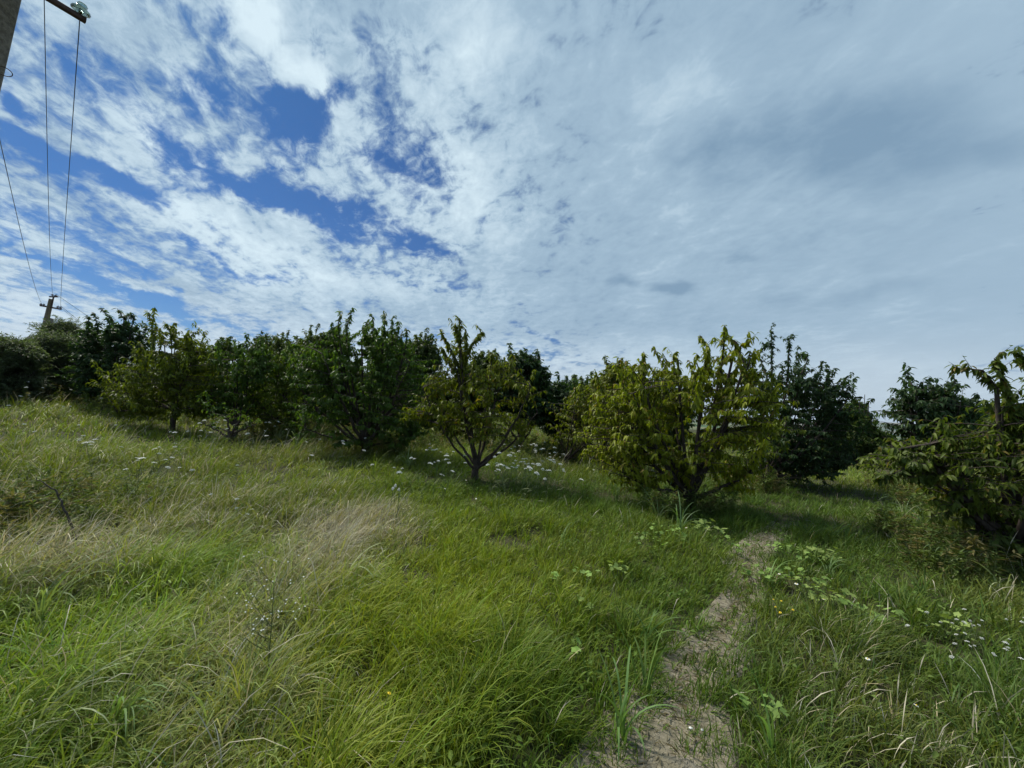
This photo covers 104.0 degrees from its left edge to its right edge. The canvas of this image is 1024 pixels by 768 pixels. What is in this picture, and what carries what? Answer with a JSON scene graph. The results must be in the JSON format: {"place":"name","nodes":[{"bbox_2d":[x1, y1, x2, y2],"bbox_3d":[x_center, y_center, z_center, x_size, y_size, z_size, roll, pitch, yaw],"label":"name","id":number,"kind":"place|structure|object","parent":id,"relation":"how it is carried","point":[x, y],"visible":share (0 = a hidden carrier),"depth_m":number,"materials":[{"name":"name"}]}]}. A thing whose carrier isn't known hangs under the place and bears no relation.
{"place":"outdoors","nodes":[
{"label":"outdoors","id":0,"kind":"place"},
{"bbox_2d":[119,356,900,433],"bbox_3d":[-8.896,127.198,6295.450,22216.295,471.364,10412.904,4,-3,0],"label":"hills","id":1,"kind":"structure","parent":0,"point":[883,428],"depth_m":4718.77,"materials":[{"name":"plant"}]},
{"bbox_2d":[0,394,1023,767],"bbox_3d":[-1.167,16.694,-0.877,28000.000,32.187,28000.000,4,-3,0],"label":"ground","id":2,"kind":"structure","parent":0,"point":[590,568],"depth_m":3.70,"materials":[{"name":"plant"}]},
{"bbox_2d":[0,331,66,402],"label":"locust bush","id":3,"kind":"object","parent":2,"relation":"on","point":[21,363],"visible":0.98,"depth_m":12.83,"materials":[{"name":"green plant"}]},
{"bbox_2d":[0,0,90,90],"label":"concrete pole","id":4,"kind":"object","parent":2,"relation":"on","point":[9,10],"visible":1,"depth_m":4.25,"materials":[{"name":"concrete"}]},
{"bbox_2d":[61,21,79,288],"bbox_3d":[-20.964,-5.261,18.673,43.424,1.606,0.018,1,-4,41],"label":"overhead wire","id":5,"kind":"object","parent":4,"relation":"attached to","point":[71,135],"visible":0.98,"depth_m":6.39,"materials":[{"name":"metal"}]},
{"bbox_2d":[39,294,61,325],"bbox_3d":[-36.993,-3.620,32.220,5.658,7.546,0.937,2,-3,27],"label":"concrete pole","id":6,"kind":"object","parent":2,"relation":"on","point":[49,306],"visible":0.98,"depth_m":32.92,"materials":[{"name":"concrete"}]},
{"bbox_2d":[0,141,40,301],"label":"overhead wire","id":7,"kind":"object","parent":6,"relation":"attached to","point":[15,210],"visible":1,"depth_m":9.75,"materials":[{"name":"metal"}]},
{"bbox_2d":[44,0,52,292],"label":"overhead wire","id":8,"kind":"object","parent":6,"relation":"attached to","point":[46,121],"visible":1,"depth_m":7.67,"materials":[{"name":"metal"}]},
{"bbox_2d":[36,478,78,545],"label":"dead branch","id":9,"kind":"object","parent":2,"relation":"on","point":[64,510],"visible":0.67,"depth_m":3.49,"materials":[{"name":"brown wood"}]},
{"bbox_2d":[15,326,119,397],"bbox_3d":[-17.483,-0.646,14.981,4.298,3.082,3.247,4,-3,0],"label":"locust bush","id":10,"kind":"object","parent":2,"relation":"on","point":[53,345],"visible":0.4,"depth_m":14.44,"materials":[{"name":"green plant"}]},
{"bbox_2d":[9,639,139,764],"bbox_3d":[-1.810,1.361,1.633,0.384,0.400,0.460,5,-3,-23],"label":"broad grass clump","id":11,"kind":"object","parent":2,"relation":"on","point":[43,712],"visible":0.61,"depth_m":1.64,"materials":[{"name":"plant"}]},
{"bbox_2d":[25,315,124,376],"bbox_3d":[-17.368,-1.040,16.029,3.288,3.370,2.563,4,-3,0],"label":"locust bush","id":12,"kind":"object","parent":2,"relation":"on","point":[65,326],"visible":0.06,"depth_m":15.62,"materials":[{"name":"green plant"}]},
{"bbox_2d":[30,545,126,628],"bbox_3d":[-2.675,1.302,2.512,0.460,0.465,0.455,1,-4,44],"label":"broad grass clump","id":13,"kind":"object","parent":2,"relation":"on","point":[43,602],"visible":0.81,"depth_m":2.47,"materials":[{"name":"plant"}]},
{"bbox_2d":[52,365,138,403],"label":"locust bush","id":14,"kind":"object","parent":2,"relation":"on","point":[64,382],"visible":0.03,"depth_m":14.23,"materials":[{"name":"green plant"}]},
{"bbox_2d":[56,306,157,406],"bbox_3d":[-13.906,-0.826,13.903,2.703,3.640,2.309,2,-3,31],"label":"dark tree","id":15,"kind":"object","parent":2,"relation":"on","point":[96,347],"visible":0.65,"depth_m":13.56,"materials":[{"name":"green plant"}]},
{"bbox_2d":[133,457,144,495],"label":"white umbel flower","id":16,"kind":"object","parent":2,"relation":"on","point":[140,458],"visible":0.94,"depth_m":5.15,"materials":[{"name":"green plant"}]},
{"bbox_2d":[86,307,230,432],"bbox_3d":[-9.706,-0.302,11.142,3.548,3.496,2.414,4,-3,0],"label":"fruit tree","id":17,"kind":"object","parent":2,"relation":"on","point":[170,376],"visible":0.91,"depth_m":10.82,"materials":[{"name":"green plant"}]},
{"bbox_2d":[111,638,217,736],"bbox_3d":[-1.594,1.402,1.747,0.361,0.363,0.468,4,-3,0],"label":"broad grass clump","id":18,"kind":"object","parent":2,"relation":"on","point":[124,710],"visible":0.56,"depth_m":1.72,"materials":[{"name":"plant"}]},
{"bbox_2d":[138,356,231,407],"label":"orchard tree","id":19,"kind":"object","parent":2,"relation":"on","point":[188,377],"visible":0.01,"depth_m":16.85,"materials":[{"name":"green plant"}]},
{"bbox_2d":[191,336,236,373],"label":"orchard tree","id":20,"kind":"object","parent":2,"relation":"on","point":[227,345],"visible":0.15,"depth_m":18.74,"materials":[{"name":"green plant"}]},
{"bbox_2d":[200,532,254,565],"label":"broad grass clump","id":21,"kind":"object","parent":2,"relation":"on","point":[230,550],"visible":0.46,"depth_m":3.49,"materials":[{"name":"plant"}]},
{"bbox_2d":[196,391,261,448],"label":"young tree","id":22,"kind":"object","parent":2,"relation":"on","point":[230,434],"visible":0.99,"depth_m":9.77,"materials":[{"name":"green plant"}]},
{"bbox_2d":[192,333,278,437],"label":"fruit tree","id":23,"kind":"object","parent":2,"relation":"on","point":[261,362],"visible":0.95,"depth_m":11.35,"materials":[{"name":"green plant"}]},
{"bbox_2d":[217,360,298,413],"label":"orchard tree","id":24,"kind":"object","parent":2,"relation":"on","point":[244,370],"visible":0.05,"depth_m":17.52,"materials":[{"name":"green plant"}]},
{"bbox_2d":[244,330,293,401],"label":"orchard tree","id":25,"kind":"object","parent":2,"relation":"on","point":[278,344],"visible":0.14,"depth_m":16.48,"materials":[{"name":"green plant"}]},
{"bbox_2d":[233,552,314,681],"bbox_3d":[-1.266,1.252,2.099,0.348,0.710,0.370,5,-3,-13],"label":"wiry weed","id":26,"kind":"object","parent":2,"relation":"on","point":[261,619],"visible":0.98,"depth_m":2.07,"materials":[{"name":"green plant"}]},
{"bbox_2d":[272,422,295,441],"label":"broad grass clump","id":27,"kind":"object","parent":2,"relation":"on","point":[279,436],"visible":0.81,"depth_m":11.52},
{"bbox_2d":[235,339,333,432],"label":"fruit tree","id":28,"kind":"object","parent":2,"relation":"on","point":[273,406],"visible":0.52,"depth_m":12.14,"materials":[{"name":"green plant"}]},
{"bbox_2d":[284,430,318,451],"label":"broad grass clump","id":29,"kind":"object","parent":2,"relation":"on","point":[302,441],"visible":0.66,"depth_m":9.54,"materials":[{"name":"plant"}]},
{"bbox_2d":[306,459,329,476],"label":"broad grass clump","id":30,"kind":"object","parent":2,"relation":"on","point":[320,468],"visible":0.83,"depth_m":7.58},
{"bbox_2d":[286,322,354,423],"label":"orchard tree","id":31,"kind":"object","parent":2,"relation":"on","point":[309,338],"visible":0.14,"depth_m":15.55,"materials":[{"name":"green plant"}]},
{"bbox_2d":[283,360,394,425],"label":"orchard tree","id":32,"kind":"object","parent":2,"relation":"on","point":[357,374],"visible":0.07,"depth_m":16.96,"materials":[{"name":"green plant"}]},
{"bbox_2d":[280,307,444,454],"bbox_3d":[-3.915,0.025,10.448,4.400,3.986,3.096,4,-3,0],"label":"fruit tree","id":33,"kind":"object","parent":2,"relation":"on","point":[328,373],"visible":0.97,"depth_m":10.14,"materials":[{"name":"green plant"}]},
{"bbox_2d":[340,543,391,592],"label":"broad grass clump","id":34,"kind":"object","parent":2,"relation":"on","point":[352,565],"visible":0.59,"depth_m":3.14,"materials":[{"name":"plant"}]},
{"bbox_2d":[355,452,392,476],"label":"broad grass clump","id":35,"kind":"object","parent":2,"relation":"on","point":[375,468],"visible":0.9,"depth_m":7.83,"materials":[{"name":"plant"}]},
{"bbox_2d":[370,692,390,741],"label":"yellow flower","id":36,"kind":"object","parent":2,"relation":"on","point":[388,693],"visible":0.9,"depth_m":1.75,"materials":[{"name":"green plant"}]},
{"bbox_2d":[395,471,402,526],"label":"white umbel flower","id":37,"kind":"object","parent":2,"relation":"on","point":[398,501],"visible":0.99,"depth_m":4.56,"materials":[{"name":"green plant"}]},
{"bbox_2d":[364,327,445,427],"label":"orchard tree","id":38,"kind":"object","parent":2,"relation":"on","point":[428,348],"visible":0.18,"depth_m":15.10,"materials":[{"name":"green plant"}]},
{"bbox_2d":[395,447,415,469],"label":"broad grass clump","id":39,"kind":"object","parent":2,"relation":"on","point":[407,460],"visible":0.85,"depth_m":8.96,"materials":[{"name":"plant"}]},
{"bbox_2d":[408,367,463,434],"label":"orchard tree","id":40,"kind":"object","parent":2,"relation":"on","point":[448,398],"visible":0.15,"depth_m":14.52,"materials":[{"name":"green plant"}]},
{"bbox_2d":[398,315,547,479],"bbox_3d":[-0.747,0.353,8.253,2.912,3.510,1.867,5,-3,-22],"label":"fruit tree","id":41,"kind":"object","parent":2,"relation":"on","point":[465,385],"visible":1,"depth_m":8.13,"materials":[{"name":"green plant"}]},
{"bbox_2d":[447,348,501,445],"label":"orchard tree","id":42,"kind":"object","parent":2,"relation":"on","point":[481,359],"visible":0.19,"depth_m":13.15,"materials":[{"name":"green plant"}]},
{"bbox_2d":[495,463,503,515],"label":"white umbel flower","id":43,"kind":"object","parent":2,"relation":"on","point":[498,483],"visible":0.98,"depth_m":5.80,"materials":[{"name":"green plant"}]},
{"bbox_2d":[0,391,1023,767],"bbox_3d":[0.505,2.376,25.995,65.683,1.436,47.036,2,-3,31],"label":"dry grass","id":44,"kind":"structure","parent":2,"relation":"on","point":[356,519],"depth_m":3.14,"materials":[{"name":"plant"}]},
{"bbox_2d":[0,381,1023,589],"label":"undergrowth","id":45,"kind":"object","parent":2,"relation":"on","point":[16,497],"visible":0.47,"depth_m":5.41,"materials":[{"name":"green plant"}]},
{"bbox_2d":[478,343,558,445],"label":"orchard tree","id":46,"kind":"object","parent":2,"relation":"on","point":[526,363],"visible":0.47,"depth_m":12.57,"materials":[{"name":"green plant"}]},
{"bbox_2d":[508,466,531,509],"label":"white umbel flower","id":47,"kind":"object","parent":2,"relation":"on","point":[522,489],"visible":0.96,"depth_m":5.63,"materials":[{"name":"green plant"}]},
{"bbox_2d":[515,473,539,489],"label":"broad grass clump","id":48,"kind":"object","parent":2,"relation":"on","point":[523,480],"visible":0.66,"depth_m":7.51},
{"bbox_2d":[536,463,543,502],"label":"white umbel flower","id":49,"kind":"object","parent":2,"relation":"on","point":[538,480],"visible":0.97,"depth_m":6.09,"materials":[{"name":"green plant"}]},
{"bbox_2d":[550,571,558,585],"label":"round leaved weed","id":50,"kind":"object","parent":2,"relation":"on","point":[555,573],"visible":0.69,"depth_m":3.50,"materials":[{"name":"green plant"}]},
{"bbox_2d":[535,371,588,453],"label":"orchard tree","id":51,"kind":"object","parent":2,"relation":"on","point":[559,391],"visible":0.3,"depth_m":13.61,"materials":[{"name":"green plant"}]},
{"bbox_2d":[559,519,578,546],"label":"broad grass clump","id":52,"kind":"object","parent":2,"relation":"on","point":[565,535],"visible":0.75,"depth_m":4.59,"materials":[{"name":"plant"}]},
{"bbox_2d":[567,637,581,674],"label":"round leaved weed","id":53,"kind":"object","parent":2,"relation":"on","point":[575,647],"visible":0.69,"depth_m":2.40,"materials":[{"name":"green plant"}]},
{"bbox_2d":[556,371,594,446],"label":"orchard tree","id":54,"kind":"object","parent":2,"relation":"on","point":[581,379],"visible":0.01,"depth_m":16.86,"materials":[{"name":"green plant"}]},
{"bbox_2d":[542,380,618,464],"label":"young tree","id":55,"kind":"object","parent":2,"relation":"on","point":[577,403],"visible":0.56,"depth_m":10.86,"materials":[{"name":"green plant"}]},
{"bbox_2d":[572,565,600,588],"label":"round leaved weed","id":56,"kind":"object","parent":2,"relation":"on","point":[588,572],"visible":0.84,"depth_m":3.54,"materials":[{"name":"green plant"}]},
{"bbox_2d":[579,597,593,621],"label":"round leaved weed","id":57,"kind":"object","parent":2,"relation":"on","point":[582,598],"visible":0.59,"depth_m":3.00,"materials":[{"name":"green plant"}]},
{"bbox_2d":[557,356,636,458],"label":"orchard tree","id":58,"kind":"object","parent":2,"relation":"on","point":[608,377],"visible":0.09,"depth_m":11.66,"materials":[{"name":"green plant"}]},
{"bbox_2d":[606,559,628,584],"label":"round leaved weed","id":59,"kind":"object","parent":2,"relation":"on","point":[615,565],"visible":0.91,"depth_m":3.72,"materials":[{"name":"green plant"}]},
{"bbox_2d":[604,478,632,501],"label":"broad grass clump","id":60,"kind":"object","parent":2,"relation":"on","point":[616,497],"visible":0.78,"depth_m":7.16,"materials":[{"name":"plant"}]},
{"bbox_2d":[606,608,677,693],"bbox_3d":[0.812,1.589,2.344,0.257,0.427,0.475,7,-4,-43],"label":"broad grass clump","id":61,"kind":"object","parent":2,"relation":"on","point":[649,675],"visible":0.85,"depth_m":2.34,"materials":[{"name":"plant"}]},
{"bbox_2d":[631,531,666,549],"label":"round leaved weed","id":62,"kind":"object","parent":2,"relation":"on","point":[644,533],"visible":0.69,"depth_m":4.67,"materials":[{"name":"green plant"}]},
{"bbox_2d":[625,593,690,650],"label":"broad grass clump","id":63,"kind":"object","parent":2,"relation":"on","point":[650,630],"visible":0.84,"depth_m":2.72,"materials":[{"name":"plant"}]},
{"bbox_2d":[636,486,682,516],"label":"broad grass clump","id":64,"kind":"object","parent":2,"relation":"on","point":[660,512],"visible":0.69,"depth_m":6.00,"materials":[{"name":"plant"}]},
{"bbox_2d":[649,523,688,546],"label":"round leaved weed","id":65,"kind":"object","parent":2,"relation":"on","point":[652,527],"visible":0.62,"depth_m":4.95,"materials":[{"name":"green plant"}]},
{"bbox_2d":[645,377,697,460],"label":"orchard tree","id":66,"kind":"object","parent":2,"relation":"on","point":[687,425],"visible":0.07,"depth_m":12.91,"materials":[{"name":"green plant"}]},
{"bbox_2d":[573,325,798,509],"bbox_3d":[2.912,0.593,7.106,3.693,3.446,2.475,4,-3,0],"label":"fruit tree","id":67,"kind":"object","parent":2,"relation":"on","point":[635,437],"visible":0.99,"depth_m":6.88,"materials":[{"name":"green plant"}]},
{"bbox_2d":[663,489,716,537],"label":"broad grass clump","id":68,"kind":"object","parent":2,"relation":"on","point":[680,519],"visible":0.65,"depth_m":5.14,"materials":[{"name":"plant"}]},
{"bbox_2d":[691,518,727,534],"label":"round leaved weed","id":69,"kind":"object","parent":2,"relation":"on","point":[700,521],"visible":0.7,"depth_m":5.50,"materials":[{"name":"green plant"}]},
{"bbox_2d":[744,659,773,757],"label":"broad grass clump","id":70,"kind":"object","parent":2,"relation":"on","point":[770,739],"visible":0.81,"depth_m":1.89,"materials":[{"name":"plant"}]},
{"bbox_2d":[732,688,788,732],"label":"round leaved weed","id":71,"kind":"object","parent":2,"relation":"on","point":[774,711],"visible":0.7,"depth_m":2.11,"materials":[{"name":"green plant"}]},
{"bbox_2d":[733,409,806,488],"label":"sapling","id":72,"kind":"object","parent":2,"relation":"on","point":[783,447],"visible":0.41,"depth_m":9.21,"materials":[{"name":"green plant"}]},
{"bbox_2d":[756,559,791,589],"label":"broad grass clump","id":73,"kind":"object","parent":2,"relation":"on","point":[773,582],"visible":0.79,"depth_m":3.83,"materials":[{"name":"plant"}]},
{"bbox_2d":[767,541,810,561],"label":"round leaved weed","id":74,"kind":"object","parent":2,"relation":"on","point":[789,549],"visible":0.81,"depth_m":4.62,"materials":[{"name":"green plant"}]},
{"bbox_2d":[765,563,831,594],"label":"round leaved weed","id":75,"kind":"object","parent":2,"relation":"on","point":[799,579],"visible":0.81,"depth_m":3.80,"materials":[{"name":"green plant"}]},
{"bbox_2d":[729,322,879,490],"bbox_3d":[7.510,0.604,10.611,3.478,4.422,2.691,4,-3,0],"label":"fruit tree","id":76,"kind":"object","parent":2,"relation":"on","point":[829,417],"visible":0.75,"depth_m":10.09,"materials":[{"name":"green plant"}]},
{"bbox_2d":[791,541,843,563],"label":"round leaved weed","id":77,"kind":"object","parent":2,"relation":"on","point":[820,550],"visible":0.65,"depth_m":4.63,"materials":[{"name":"green plant"}]},
{"bbox_2d":[790,576,856,610],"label":"round leaved weed","id":78,"kind":"object","parent":2,"relation":"on","point":[844,591],"visible":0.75,"depth_m":3.49,"materials":[{"name":"green plant"}]},
{"bbox_2d":[813,553,852,573],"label":"broad grass clump","id":79,"kind":"object","parent":2,"relation":"on","point":[832,563],"visible":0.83,"depth_m":4.29,"materials":[{"name":"plant"}]},
{"bbox_2d":[823,522,850,541],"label":"broad grass clump","id":80,"kind":"object","parent":2,"relation":"on","point":[836,530],"visible":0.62,"depth_m":5.58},
{"bbox_2d":[841,399,874,422],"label":"orchard tree","id":81,"kind":"object","parent":2,"relation":"on","point":[857,407],"visible":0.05,"depth_m":21.73,"materials":[{"name":"green plant"}]},
{"bbox_2d":[820,410,897,463],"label":"orchard tree","id":82,"kind":"object","parent":2,"relation":"on","point":[867,447],"visible":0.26,"depth_m":18.10,"materials":[{"name":"green plant"}]},
{"bbox_2d":[865,657,869,703],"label":"white daisy","id":83,"kind":"object","parent":2,"relation":"on","point":[866,675],"visible":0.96,"depth_m":2.35,"materials":[{"name":"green plant"}]},
{"bbox_2d":[838,597,907,627],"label":"round leaved weed","id":84,"kind":"object","parent":2,"relation":"on","point":[898,612],"visible":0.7,"depth_m":3.30,"materials":[{"name":"green plant"}]},
{"bbox_2d":[857,437,912,468],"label":"orchard tree","id":85,"kind":"object","parent":2,"relation":"on","point":[883,452],"visible":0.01,"depth_m":17.19,"materials":[{"name":"green plant"}]},
{"bbox_2d":[867,611,905,637],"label":"round leaved weed","id":86,"kind":"object","parent":2,"relation":"on","point":[884,620],"visible":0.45,"depth_m":3.09,"materials":[{"name":"green plant"}]},
{"bbox_2d":[879,494,913,514],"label":"broad grass clump","id":87,"kind":"object","parent":2,"relation":"on","point":[899,503],"visible":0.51,"depth_m":7.52,"materials":[{"name":"plant"}]},
{"bbox_2d":[892,704,918,761],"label":"white daisy","id":88,"kind":"object","parent":2,"relation":"on","point":[908,723],"visible":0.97,"depth_m":1.99,"materials":[{"name":"green plant"}]},
{"bbox_2d":[874,499,942,532],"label":"broad grass clump","id":89,"kind":"object","parent":2,"relation":"on","point":[921,518],"visible":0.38,"depth_m":6.25,"materials":[{"name":"plant"}]},
{"bbox_2d":[891,559,941,600],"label":"broad grass clump","id":90,"kind":"object","parent":2,"relation":"on","point":[921,580],"visible":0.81,"depth_m":3.83,"materials":[{"name":"plant"}]},
{"bbox_2d":[873,362,994,498],"bbox_3d":[8.949,1.189,8.497,2.141,3.267,1.622,4,-3,0],"label":"fruit tree","id":91,"kind":"object","parent":2,"relation":"on","point":[928,400],"visible":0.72,"depth_m":8.37,"materials":[{"name":"green plant"}]},
{"bbox_2d":[899,529,976,575],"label":"broad grass clump","id":92,"kind":"object","parent":2,"relation":"on","point":[941,553],"visible":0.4,"depth_m":4.66,"materials":[{"name":"plant"}]},
{"bbox_2d":[856,345,1023,571],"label":"fruit tree","id":93,"kind":"object","parent":2,"relation":"on","point":[927,465],"visible":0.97,"depth_m":4.93,"materials":[{"name":"green plant"}]},
{"bbox_2d":[917,604,976,644],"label":"round leaved weed","id":94,"kind":"object","parent":2,"relation":"on","point":[947,614],"visible":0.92,"depth_m":3.14,"materials":[{"name":"green plant"}]},
{"bbox_2d":[949,655,967,698],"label":"white umbel flower","id":95,"kind":"object","parent":2,"relation":"on","point":[953,670],"visible":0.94,"depth_m":2.50,"materials":[{"name":"green plant"}]},
{"bbox_2d":[910,395,1017,484],"bbox_3d":[13.843,1.815,11.922,3.266,2.978,2.263,4,-3,0],"label":"orchard tree","id":96,"kind":"object","parent":2,"relation":"on","point":[1016,450],"visible":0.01,"depth_m":11.69,"materials":[{"name":"green plant"}]},
{"bbox_2d":[948,558,1013,589],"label":"broad grass clump","id":97,"kind":"object","parent":2,"relation":"on","point":[993,576],"visible":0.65,"depth_m":4.17,"materials":[{"name":"plant"}]},
{"bbox_2d":[0,0,1023,423],"label":"sky","id":98,"kind":"structure","parent":0,"point":[579,183],"materials":[{"name":"blue"}]},
{"bbox_2d":[561,521,787,767],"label":"path","id":99,"kind":"structure","parent":0,"point":[669,760],"depth_m":2.13,"materials":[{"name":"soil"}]},
{"bbox_2d":[595,645,679,762],"bbox_3d":[0.553,1.578,1.958,0.476,0.354,0.504,6,-3,-27],"label":"broad grass clump","id":100,"kind":"object","parent":99,"relation":"on","point":[620,721],"visible":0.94,"depth_m":1.95,"materials":[{"name":"plant"}]},
{"bbox_2d":[684,606,710,633],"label":"broad grass clump","id":101,"kind":"object","parent":99,"relation":"on","point":[696,630],"visible":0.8,"depth_m":2.96,"materials":[{"name":"plant"}]},
{"bbox_2d":[725,535,750,556],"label":"round leaved weed","id":102,"kind":"object","parent":99,"relation":"on","point":[737,545],"visible":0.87,"depth_m":4.60,"materials":[{"name":"green plant"}]},
{"bbox_2d":[731,625,767,663],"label":"broad grass clump","id":103,"kind":"object","parent":99,"relation":"on","point":[740,654],"visible":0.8,"depth_m":2.67,"materials":[{"name":"plant"}]},
{"bbox_2d":[741,563,777,588],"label":"round leaved weed","id":104,"kind":"object","parent":99,"relation":"on","point":[761,572],"visible":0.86,"depth_m":3.85,"materials":[{"name":"green plant"}]},
{"bbox_2d":[859,394,871,421],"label":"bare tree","id":105,"kind":"object","parent":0,"point":[864,406],"visible":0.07,"depth_m":19.99,"materials":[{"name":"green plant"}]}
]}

